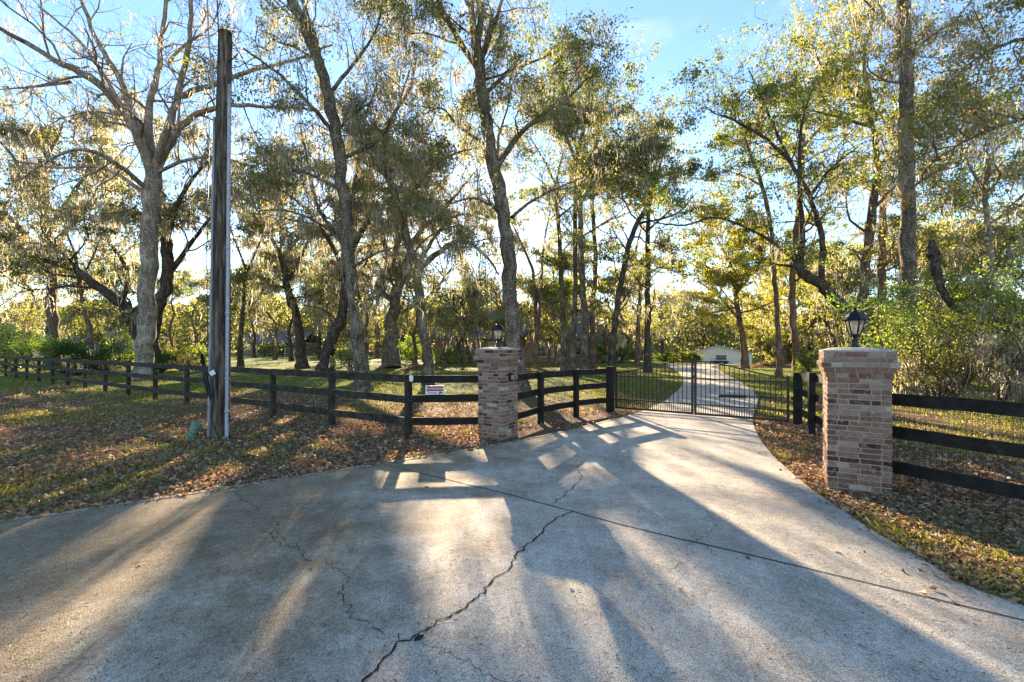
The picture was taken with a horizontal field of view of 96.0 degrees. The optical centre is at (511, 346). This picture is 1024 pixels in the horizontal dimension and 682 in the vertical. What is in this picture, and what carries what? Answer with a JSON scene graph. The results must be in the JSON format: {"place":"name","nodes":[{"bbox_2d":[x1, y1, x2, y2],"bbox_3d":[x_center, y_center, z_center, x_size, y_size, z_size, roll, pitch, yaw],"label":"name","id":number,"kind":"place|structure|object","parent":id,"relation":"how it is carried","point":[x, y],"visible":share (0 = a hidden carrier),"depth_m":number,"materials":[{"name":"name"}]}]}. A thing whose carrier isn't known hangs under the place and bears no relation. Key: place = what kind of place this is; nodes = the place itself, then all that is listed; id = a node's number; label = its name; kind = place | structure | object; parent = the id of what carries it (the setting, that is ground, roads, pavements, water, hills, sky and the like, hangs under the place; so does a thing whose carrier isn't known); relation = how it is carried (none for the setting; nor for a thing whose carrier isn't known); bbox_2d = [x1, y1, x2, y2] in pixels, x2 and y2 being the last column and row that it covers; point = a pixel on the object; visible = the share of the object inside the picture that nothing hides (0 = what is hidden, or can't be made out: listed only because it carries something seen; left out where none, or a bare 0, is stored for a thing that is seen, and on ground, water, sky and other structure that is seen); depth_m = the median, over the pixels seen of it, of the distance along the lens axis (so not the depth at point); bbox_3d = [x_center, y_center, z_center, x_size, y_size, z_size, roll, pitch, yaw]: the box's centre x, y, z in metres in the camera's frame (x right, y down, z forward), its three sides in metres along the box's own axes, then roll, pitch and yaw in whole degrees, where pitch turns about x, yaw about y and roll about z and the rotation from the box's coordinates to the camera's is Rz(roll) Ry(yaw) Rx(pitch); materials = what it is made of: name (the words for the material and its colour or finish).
{"place":"outdoors","nodes":[
{"label":"outdoors","id":0,"kind":"place"},
{"bbox_2d":[0,427,1022,681],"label":"twig debris","id":1,"kind":"object","parent":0,"point":[492,613],"visible":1,"depth_m":2.78,"materials":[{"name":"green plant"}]},
{"bbox_2d":[0,364,1023,681],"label":"driveway","id":2,"kind":"structure","parent":0,"point":[538,510],"depth_m":3.28,"materials":[{"name":"concrete"}]},
{"bbox_2d":[0,414,1017,602],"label":"blown leaves","id":3,"kind":"object","parent":2,"relation":"on","point":[932,587],"visible":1,"depth_m":3.45,"materials":[{"name":"brown plant"}]},
{"bbox_2d":[0,349,1023,604],"bbox_3d":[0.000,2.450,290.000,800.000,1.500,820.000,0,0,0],"label":"ground","id":4,"kind":"structure","parent":0,"point":[267,361],"depth_m":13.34,"materials":[{"name":"green plant"}]},
{"bbox_2d":[0,207,61,336],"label":"woodland tree","id":5,"kind":"object","parent":4,"relation":"on","point":[2,320],"visible":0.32,"depth_m":45.59,"materials":[{"name":"green plant"}]},
{"bbox_2d":[0,311,68,368],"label":"dark shrub","id":6,"kind":"object","parent":4,"relation":"on","point":[4,341],"visible":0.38,"depth_m":36.34,"materials":[{"name":"green plant"}]},
{"bbox_2d":[7,333,73,371],"bbox_3d":[-32.184,0.385,31.589,5.018,2.684,4.017,0,0,30],"label":"palmetto","id":7,"kind":"object","parent":4,"relation":"on","point":[33,344],"visible":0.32,"depth_m":30.41,"materials":[{"name":"green plant"}]},
{"bbox_2d":[0,245,94,356],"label":"woodland tree","id":8,"kind":"object","parent":4,"relation":"on","point":[29,318],"visible":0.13,"depth_m":51.35,"materials":[{"name":"green plant"}]},
{"bbox_2d":[0,331,111,373],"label":"palmetto","id":9,"kind":"object","parent":4,"relation":"on","point":[47,346],"visible":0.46,"depth_m":28.49,"materials":[{"name":"green plant"}]},
{"bbox_2d":[4,172,139,369],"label":"slender tree","id":10,"kind":"object","parent":4,"relation":"on","point":[85,307],"visible":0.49,"depth_m":29.94,"materials":[{"name":"green plant"}]},
{"bbox_2d":[41,333,118,375],"bbox_3d":[-25.297,0.404,27.187,3.367,2.648,4.287,0,0,14],"label":"palmetto","id":11,"kind":"object","parent":4,"relation":"on","point":[68,348],"visible":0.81,"depth_m":26.31,"materials":[{"name":"green plant"}]},
{"bbox_2d":[32,250,131,363],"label":"woodland tree","id":12,"kind":"object","parent":4,"relation":"on","point":[69,319],"visible":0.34,"depth_m":47.12,"materials":[{"name":"green plant"}]},
{"bbox_2d":[35,317,128,357],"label":"thicket","id":13,"kind":"object","parent":4,"relation":"on","point":[96,337],"visible":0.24,"depth_m":64.87,"materials":[{"name":"green plant"}]},
{"bbox_2d":[0,64,180,369],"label":"live oak","id":14,"kind":"object","parent":4,"relation":"on","point":[52,324],"visible":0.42,"depth_m":33.47,"materials":[{"name":"green plant"}]},
{"bbox_2d":[66,339,134,370],"bbox_3d":[-25.887,0.611,28.983,3.863,2.230,3.328,0,0,-29],"label":"palmetto","id":15,"kind":"object","parent":4,"relation":"on","point":[117,350],"visible":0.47,"depth_m":28.93,"materials":[{"name":"green plant"}]},
{"bbox_2d":[78,242,161,358],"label":"woodland tree","id":16,"kind":"object","parent":4,"relation":"on","point":[119,264],"visible":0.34,"depth_m":49.60,"materials":[{"name":"green plant"}]},
{"bbox_2d":[0,58,313,371],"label":"live oak","id":17,"kind":"object","parent":4,"relation":"on","point":[125,218],"visible":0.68,"depth_m":29.00,"materials":[{"name":"green plant"}]},
{"bbox_2d":[134,269,198,350],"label":"woodland tree","id":18,"kind":"object","parent":4,"relation":"on","point":[179,292],"visible":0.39,"depth_m":58.38,"materials":[{"name":"green plant"}]},
{"bbox_2d":[158,261,209,352],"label":"woodland tree","id":19,"kind":"object","parent":4,"relation":"on","point":[199,284],"visible":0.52,"depth_m":65.61,"materials":[{"name":"green plant"}]},
{"bbox_2d":[0,0,370,379],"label":"bare tree","id":20,"kind":"object","parent":4,"relation":"on","point":[153,161],"visible":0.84,"depth_m":23.60,"materials":[{"name":"grey plant"}]},
{"bbox_2d":[0,356,411,438],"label":"board fence","id":21,"kind":"object","parent":4,"relation":"on","point":[331,392],"visible":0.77,"depth_m":11.14,"materials":[{"name":"black wood"}]},
{"bbox_2d":[410,375,477,424],"bbox_3d":[-1.218,0.994,8.584,1.351,0.930,0.041,0,0,-5],"label":"board fence","id":22,"kind":"object","parent":21,"relation":"attached to","point":[445,398],"visible":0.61,"depth_m":8.57,"materials":[{"name":"wood"}]},
{"bbox_2d":[204,0,238,439],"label":"utility pole","id":23,"kind":"object","parent":4,"relation":"on","point":[219,361],"visible":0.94,"depth_m":8.47,"materials":[{"name":"brown wood"}]},
{"bbox_2d":[188,352,219,438],"bbox_3d":[-5.570,0.906,8.341,0.596,1.639,0.140,0,0,0],"label":"cable coil","id":24,"kind":"object","parent":23,"relation":"hanging from","point":[209,391],"visible":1,"depth_m":8.32,"materials":[{"name":"black plastic"}]},
{"bbox_2d":[190,260,270,347],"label":"woodland tree","id":25,"kind":"object","parent":4,"relation":"on","point":[237,280],"visible":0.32,"depth_m":49.03,"materials":[{"name":"green plant"}]},
{"bbox_2d":[174,162,305,366],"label":"slender tree","id":26,"kind":"object","parent":4,"relation":"on","point":[249,270],"visible":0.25,"depth_m":37.86,"materials":[{"name":"green plant"}]},
{"bbox_2d":[231,290,276,357],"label":"woodland tree","id":27,"kind":"object","parent":4,"relation":"on","point":[254,333],"visible":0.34,"depth_m":71.83,"materials":[{"name":"green plant"}]},
{"bbox_2d":[178,115,359,368],"bbox_3d":[-17.361,-7.813,35.236,13.178,19.606,9.448,0,0,22],"label":"mossy oak","id":28,"kind":"object","parent":4,"relation":"on","point":[300,355],"visible":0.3,"depth_m":35.04,"materials":[{"name":"green plant"}]},
{"bbox_2d":[241,264,298,359],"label":"woodland tree","id":29,"kind":"object","parent":4,"relation":"on","point":[275,355],"visible":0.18,"depth_m":59.75,"materials":[{"name":"green plant"}]},
{"bbox_2d":[235,330,322,354],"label":"distant house","id":30,"kind":"structure","parent":4,"relation":"on","point":[280,337],"depth_m":98.09,"materials":[{"name":"brick"}]},
{"bbox_2d":[244,231,327,360],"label":"woodland tree","id":31,"kind":"object","parent":4,"relation":"on","point":[291,348],"visible":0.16,"depth_m":53.76,"materials":[{"name":"green plant"}]},
{"bbox_2d":[0,418,617,521],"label":"kerb","id":32,"kind":"structure","parent":4,"relation":"on","point":[138,501],"depth_m":5.83,"materials":[{"name":"concrete"}]},
{"bbox_2d":[291,252,363,347],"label":"woodland tree","id":33,"kind":"object","parent":4,"relation":"on","point":[330,298],"visible":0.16,"depth_m":45.62,"materials":[{"name":"green plant"}]},
{"bbox_2d":[174,0,492,391],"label":"tall oak","id":34,"kind":"object","parent":4,"relation":"on","point":[308,31],"visible":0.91,"depth_m":17.41,"materials":[{"name":"green plant"}]},
{"bbox_2d":[328,335,370,371],"bbox_3d":[-10.713,0.487,30.925,2.907,3.024,2.574,0,0,42],"label":"dark shrub","id":35,"kind":"object","parent":4,"relation":"on","point":[346,355],"visible":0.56,"depth_m":30.72,"materials":[{"name":"green plant"}]},
{"bbox_2d":[231,72,479,371],"bbox_3d":[-11.572,-8.774,32.417,18.857,21.382,12.860,0,0,0],"label":"leaning oak","id":36,"kind":"object","parent":4,"relation":"on","point":[332,336],"visible":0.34,"depth_m":31.61,"materials":[{"name":"green plant"}]},
{"bbox_2d":[300,226,411,356],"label":"woodland tree","id":37,"kind":"object","parent":4,"relation":"on","point":[366,343],"visible":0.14,"depth_m":49.23,"materials":[{"name":"green plant"}]},
{"bbox_2d":[288,58,534,367],"bbox_3d":[-7.637,-9.518,36.875,20.821,23.412,12.407,0,0,0],"label":"gnarled oak","id":38,"kind":"object","parent":4,"relation":"on","point":[390,357],"visible":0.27,"depth_m":36.58,"materials":[{"name":"green plant"}]},
{"bbox_2d":[372,251,453,364],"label":"woodland tree","id":39,"kind":"object","parent":4,"relation":"on","point":[414,328],"visible":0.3,"depth_m":43.06,"materials":[{"name":"green plant"}]},
{"bbox_2d":[299,0,533,385],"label":"slanting oak","id":40,"kind":"object","parent":4,"relation":"on","point":[381,166],"visible":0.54,"depth_m":19.94,"materials":[{"name":"green plant"}]},
{"bbox_2d":[401,230,482,328],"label":"woodland tree","id":41,"kind":"object","parent":4,"relation":"on","point":[445,283],"visible":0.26,"depth_m":58.36,"materials":[{"name":"green plant"}]},
{"bbox_2d":[407,269,488,363],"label":"woodland tree","id":42,"kind":"object","parent":4,"relation":"on","point":[448,344],"visible":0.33,"depth_m":46.20,"materials":[{"name":"green plant"}]},
{"bbox_2d":[431,277,494,365],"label":"woodland tree","id":43,"kind":"object","parent":4,"relation":"on","point":[449,325],"visible":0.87,"depth_m":39.63,"materials":[{"name":"green plant"}]},
{"bbox_2d":[473,347,521,440],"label":"brick pillar","id":44,"kind":"structure","parent":4,"relation":"on","point":[497,404],"depth_m":8.44,"materials":[{"name":"brown brick"}]},
{"bbox_2d":[339,0,667,391],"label":"tall oak","id":45,"kind":"object","parent":4,"relation":"on","point":[571,49],"visible":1,"depth_m":16.78,"materials":[{"name":"green plant"}]},
{"bbox_2d":[462,265,550,351],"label":"woodland tree","id":46,"kind":"object","parent":4,"relation":"on","point":[487,326],"visible":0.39,"depth_m":40.52,"materials":[{"name":"green plant"}]},
{"bbox_2d":[0,286,1017,360],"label":"distant woods","id":47,"kind":"object","parent":4,"relation":"on","point":[197,320],"visible":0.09,"depth_m":104.60,"materials":[{"name":"green plant"}]},
{"bbox_2d":[0,369,1023,602],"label":"fallen leaves","id":48,"kind":"object","parent":4,"relation":"on","point":[941,504],"depth_m":6.58,"materials":[{"name":"brown plant"}]},
{"bbox_2d":[431,307,601,361],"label":"house","id":49,"kind":"structure","parent":4,"relation":"on","point":[492,341],"depth_m":52.00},
{"bbox_2d":[458,173,586,368],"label":"twin stem tree","id":50,"kind":"object","parent":4,"relation":"on","point":[532,284],"visible":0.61,"depth_m":35.81,"materials":[{"name":"green plant"}]},
{"bbox_2d":[526,268,591,365],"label":"woodland tree","id":51,"kind":"object","parent":4,"relation":"on","point":[568,287],"visible":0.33,"depth_m":38.44,"materials":[{"name":"green plant"}]},
{"bbox_2d":[518,368,605,423],"bbox_3d":[1.114,1.201,10.637,0.292,1.306,3.937,0,0,41],"label":"board fence","id":52,"kind":"object","parent":4,"relation":"on","point":[539,392],"visible":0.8,"depth_m":10.72,"materials":[{"name":"wood"}]},
{"bbox_2d":[500,84,639,370],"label":"woodland tree","id":53,"kind":"object","parent":4,"relation":"on","point":[564,341],"visible":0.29,"depth_m":30.82,"materials":[{"name":"green plant"}]},
{"bbox_2d":[517,63,655,369],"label":"slender tree","id":54,"kind":"object","parent":4,"relation":"on","point":[573,349],"visible":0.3,"depth_m":29.84,"materials":[{"name":"green plant"}]},
{"bbox_2d":[524,38,652,368],"bbox_3d":[4.634,-8.173,29.164,8.763,20.075,8.729,0,0,0],"label":"woodland tree","id":55,"kind":"object","parent":4,"relation":"on","point":[584,351],"visible":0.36,"depth_m":28.83,"materials":[{"name":"green plant"}]},
{"bbox_2d":[605,366,614,412],"bbox_3d":[2.560,1.207,12.020,0.185,1.386,0.185,0,0,34],"label":"gate post","id":56,"kind":"object","parent":4,"relation":"on","point":[609,388],"visible":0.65,"depth_m":11.96,"materials":[{"name":"black wood"}]},
{"bbox_2d":[614,359,696,414],"bbox_3d":[3.557,0.964,11.725,2.169,1.352,0.091,0,0,35],"label":"gate leaf","id":57,"kind":"object","parent":56,"relation":"attached to","point":[616,398],"visible":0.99,"depth_m":11.66,"materials":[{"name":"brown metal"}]},
{"bbox_2d":[586,265,642,362],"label":"woodland tree","id":58,"kind":"object","parent":4,"relation":"on","point":[605,335],"visible":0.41,"depth_m":47.62,"materials":[{"name":"green plant"}]},
{"bbox_2d":[540,28,696,368],"bbox_3d":[6.857,-9.358,31.750,9.999,22.441,8.118,0,0,0],"label":"slender tree","id":59,"kind":"object","parent":4,"relation":"on","point":[593,361],"visible":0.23,"depth_m":31.62,"materials":[{"name":"green plant"}]},
{"bbox_2d":[596,270,669,360],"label":"woodland tree","id":60,"kind":"object","parent":4,"relation":"on","point":[641,329],"visible":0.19,"depth_m":57.40,"materials":[{"name":"green plant"}]},
{"bbox_2d":[605,240,665,360],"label":"woodland tree","id":61,"kind":"object","parent":4,"relation":"on","point":[627,320],"visible":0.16,"depth_m":69.50,"materials":[{"name":"green plant"}]},
{"bbox_2d":[590,156,688,365],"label":"woodland tree","id":62,"kind":"object","parent":4,"relation":"on","point":[637,342],"visible":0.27,"depth_m":41.86,"materials":[{"name":"green plant"}]},
{"bbox_2d":[566,109,746,375],"bbox_3d":[9.337,-6.144,27.209,8.651,16.048,10.240,0,0,34],"label":"woodland tree","id":63,"kind":"object","parent":4,"relation":"on","point":[626,257],"visible":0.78,"depth_m":26.50,"materials":[{"name":"green plant"}]},
{"bbox_2d":[591,70,734,372],"bbox_3d":[9.449,-7.162,29.847,8.469,18.038,8.267,0,0,-25],"label":"woodland tree","id":64,"kind":"object","parent":4,"relation":"on","point":[647,361],"visible":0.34,"depth_m":29.33,"materials":[{"name":"green plant"}]},
{"bbox_2d":[641,281,688,359],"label":"woodland tree","id":65,"kind":"object","parent":4,"relation":"on","point":[663,294],"visible":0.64,"depth_m":78.95,"materials":[{"name":"green plant"}]},
{"bbox_2d":[650,282,701,351],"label":"woodland tree","id":66,"kind":"object","parent":4,"relation":"on","point":[678,315],"visible":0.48,"depth_m":97.72,"materials":[{"name":"green plant"}]},
{"bbox_2d":[674,284,731,351],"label":"woodland tree","id":67,"kind":"object","parent":4,"relation":"on","point":[704,335],"visible":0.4,"depth_m":99.68,"materials":[{"name":"green plant"}]},
{"bbox_2d":[700,291,764,347],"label":"woodland tree","id":68,"kind":"object","parent":4,"relation":"on","point":[729,334],"visible":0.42,"depth_m":96.78,"materials":[{"name":"green plant"}]},
{"bbox_2d":[656,189,832,368],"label":"golden tree","id":69,"kind":"object","parent":4,"relation":"on","point":[726,278],"visible":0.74,"depth_m":35.37,"materials":[{"name":"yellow plant"}]},
{"bbox_2d":[692,70,802,376],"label":"tall pine","id":70,"kind":"object","parent":4,"relation":"on","point":[743,133],"visible":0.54,"depth_m":25.91,"materials":[{"name":"green plant"}]},
{"bbox_2d":[728,278,802,361],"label":"woodland tree","id":71,"kind":"object","parent":4,"relation":"on","point":[754,341],"visible":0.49,"depth_m":61.51,"materials":[{"name":"green plant"}]},
{"bbox_2d":[629,0,917,345],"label":"arching oak","id":72,"kind":"object","parent":4,"relation":"on","point":[819,282],"visible":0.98,"depth_m":20.75,"materials":[{"name":"green plant"}]},
{"bbox_2d":[753,305,805,362],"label":"thicket","id":73,"kind":"object","parent":4,"relation":"on","point":[767,352],"visible":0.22,"depth_m":57.68,"materials":[{"name":"green plant"}]},
{"bbox_2d":[755,254,831,364],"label":"woodland tree","id":74,"kind":"object","parent":4,"relation":"on","point":[784,348],"visible":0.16,"depth_m":49.69,"materials":[{"name":"green plant"}]},
{"bbox_2d":[793,373,802,425],"bbox_3d":[6.160,1.232,9.930,0.185,1.336,0.185,0,0,34],"label":"gate post","id":75,"kind":"object","parent":4,"relation":"on","point":[797,398],"visible":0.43,"depth_m":9.87,"materials":[{"name":"black wood"}]},
{"bbox_2d":[694,359,792,421],"bbox_3d":[5.269,0.964,10.566,2.084,1.352,0.058,0,0,35],"label":"gate leaf","id":76,"kind":"object","parent":75,"relation":"attached to","point":[734,406],"visible":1,"depth_m":10.59,"materials":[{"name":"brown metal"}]},
{"bbox_2d":[711,63,896,370],"bbox_3d":[20.961,-9.275,32.996,13.076,22.340,7.470,0,0,0],"label":"woodland tree","id":77,"kind":"object","parent":4,"relation":"on","point":[791,301],"visible":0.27,"depth_m":32.87,"materials":[{"name":"green plant"}]},
{"bbox_2d":[793,348,818,371],"bbox_3d":[20.061,1.028,30.984,2.263,2.004,1.878,0,0,0],"label":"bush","id":78,"kind":"object","parent":4,"relation":"on","point":[808,363],"visible":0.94,"depth_m":30.84,"materials":[{"name":"green plant"}]},
{"bbox_2d":[800,371,822,435],"bbox_3d":[5.414,1.169,7.900,0.147,1.351,4.119,0,0,20],"label":"board fence","id":79,"kind":"object","parent":4,"relation":"on","point":[813,397],"visible":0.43,"depth_m":8.75,"materials":[{"name":"wood"}]},
{"bbox_2d":[762,236,896,358],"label":"woodland tree","id":80,"kind":"object","parent":4,"relation":"on","point":[801,303],"visible":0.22,"depth_m":43.92,"materials":[{"name":"green plant"}]},
{"bbox_2d":[796,242,875,355],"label":"woodland tree","id":81,"kind":"object","parent":4,"relation":"on","point":[845,290],"visible":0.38,"depth_m":37.38,"materials":[{"name":"green plant"}]},
{"bbox_2d":[816,220,895,346],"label":"woodland tree","id":82,"kind":"object","parent":4,"relation":"on","point":[833,244],"visible":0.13,"depth_m":47.43,"materials":[{"name":"green plant"}]},
{"bbox_2d":[817,347,899,496],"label":"brick pillar","id":83,"kind":"structure","parent":4,"relation":"on","point":[857,418],"depth_m":5.27,"materials":[{"name":"brown brick"}]},
{"bbox_2d":[841,307,869,346],"bbox_3d":[4.116,-0.235,5.530,0.280,0.497,0.242,0,0,-17],"label":"pillar lantern","id":84,"kind":"object","parent":83,"relation":"on","point":[854,320],"visible":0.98,"depth_m":5.49,"materials":[{"name":"black metal"}]},
{"bbox_2d":[808,73,957,348],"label":"red pine","id":85,"kind":"object","parent":4,"relation":"on","point":[881,266],"visible":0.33,"depth_m":33.81,"materials":[{"name":"green plant"}]},
{"bbox_2d":[747,0,1020,334],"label":"mossy oak","id":86,"kind":"object","parent":4,"relation":"on","point":[867,251],"visible":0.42,"depth_m":23.55,"materials":[{"name":"green plant"}]},
{"bbox_2d":[813,272,992,393],"bbox_3d":[12.932,-0.393,15.400,4.896,4.230,3.481,0,0,0],"label":"leafy shrub","id":87,"kind":"object","parent":4,"relation":"on","point":[897,327],"visible":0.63,"depth_m":15.03,"materials":[{"name":"green plant"}]},
{"bbox_2d":[826,0,1023,390],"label":"tall pine","id":88,"kind":"object","parent":4,"relation":"on","point":[905,22],"visible":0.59,"depth_m":17.89,"materials":[{"name":"green wood"}]},
{"bbox_2d":[850,208,1002,363],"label":"woodland tree","id":89,"kind":"object","parent":4,"relation":"on","point":[889,253],"visible":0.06,"depth_m":39.82,"materials":[{"name":"green plant"}]},
{"bbox_2d":[859,62,1023,384],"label":"woodland tree","id":90,"kind":"object","parent":4,"relation":"on","point":[957,185],"visible":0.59,"depth_m":19.96,"materials":[{"name":"green plant"}]},
{"bbox_2d":[862,265,1023,397],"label":"leafy shrub","id":91,"kind":"object","parent":4,"relation":"on","point":[954,284],"visible":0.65,"depth_m":14.13,"materials":[{"name":"green plant"}]},
{"bbox_2d":[926,239,963,315],"bbox_3d":[13.170,-2.109,14.017,1.083,2.322,0.359,0,0,0],"label":"dead limb","id":92,"kind":"object","parent":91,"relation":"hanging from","point":[933,256],"visible":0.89,"depth_m":13.93,"materials":[{"name":"brown wood"}]},
{"bbox_2d":[868,208,1023,355],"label":"woodland tree","id":93,"kind":"object","parent":4,"relation":"on","point":[979,236],"visible":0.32,"depth_m":33.83,"materials":[{"name":"green plant"}]},
{"bbox_2d":[869,0,1023,269],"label":"sweetgum","id":94,"kind":"object","parent":4,"relation":"on","point":[935,128],"visible":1,"depth_m":11.07,"materials":[{"name":"green plant"}]},
{"bbox_2d":[891,334,1023,398],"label":"drooping bush","id":95,"kind":"object","parent":4,"relation":"on","point":[919,376],"visible":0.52,"depth_m":14.48,"materials":[{"name":"green plant"}]},
{"bbox_2d":[892,393,1023,517],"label":"board fence","id":96,"kind":"object","parent":4,"relation":"on","point":[996,447],"visible":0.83,"depth_m":4.76,"materials":[{"name":"wood"}]},
{"bbox_2d":[936,325,1023,401],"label":"drooping bush","id":97,"kind":"object","parent":4,"relation":"on","point":[1007,381],"visible":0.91,"depth_m":12.67,"materials":[{"name":"green plant"}]},
{"bbox_2d":[936,249,1023,402],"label":"leafy shrub","id":98,"kind":"object","parent":4,"relation":"on","point":[1017,325],"visible":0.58,"depth_m":13.29,"materials":[{"name":"green plant"}]},
{"bbox_2d":[954,197,1023,337],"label":"woodland tree","id":99,"kind":"object","parent":4,"relation":"on","point":[1020,213],"visible":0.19,"depth_m":32.52,"materials":[{"name":"green plant"}]},
{"bbox_2d":[0,0,1023,348],"label":"sky","id":100,"kind":"structure","parent":0,"point":[672,24],"materials":[{"name":"blue"}]},
{"bbox_2d":[686,345,754,363],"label":"garage","id":101,"kind":"structure","parent":0,"point":[722,353],"depth_m":81.74,"materials":[{"name":"beige"}]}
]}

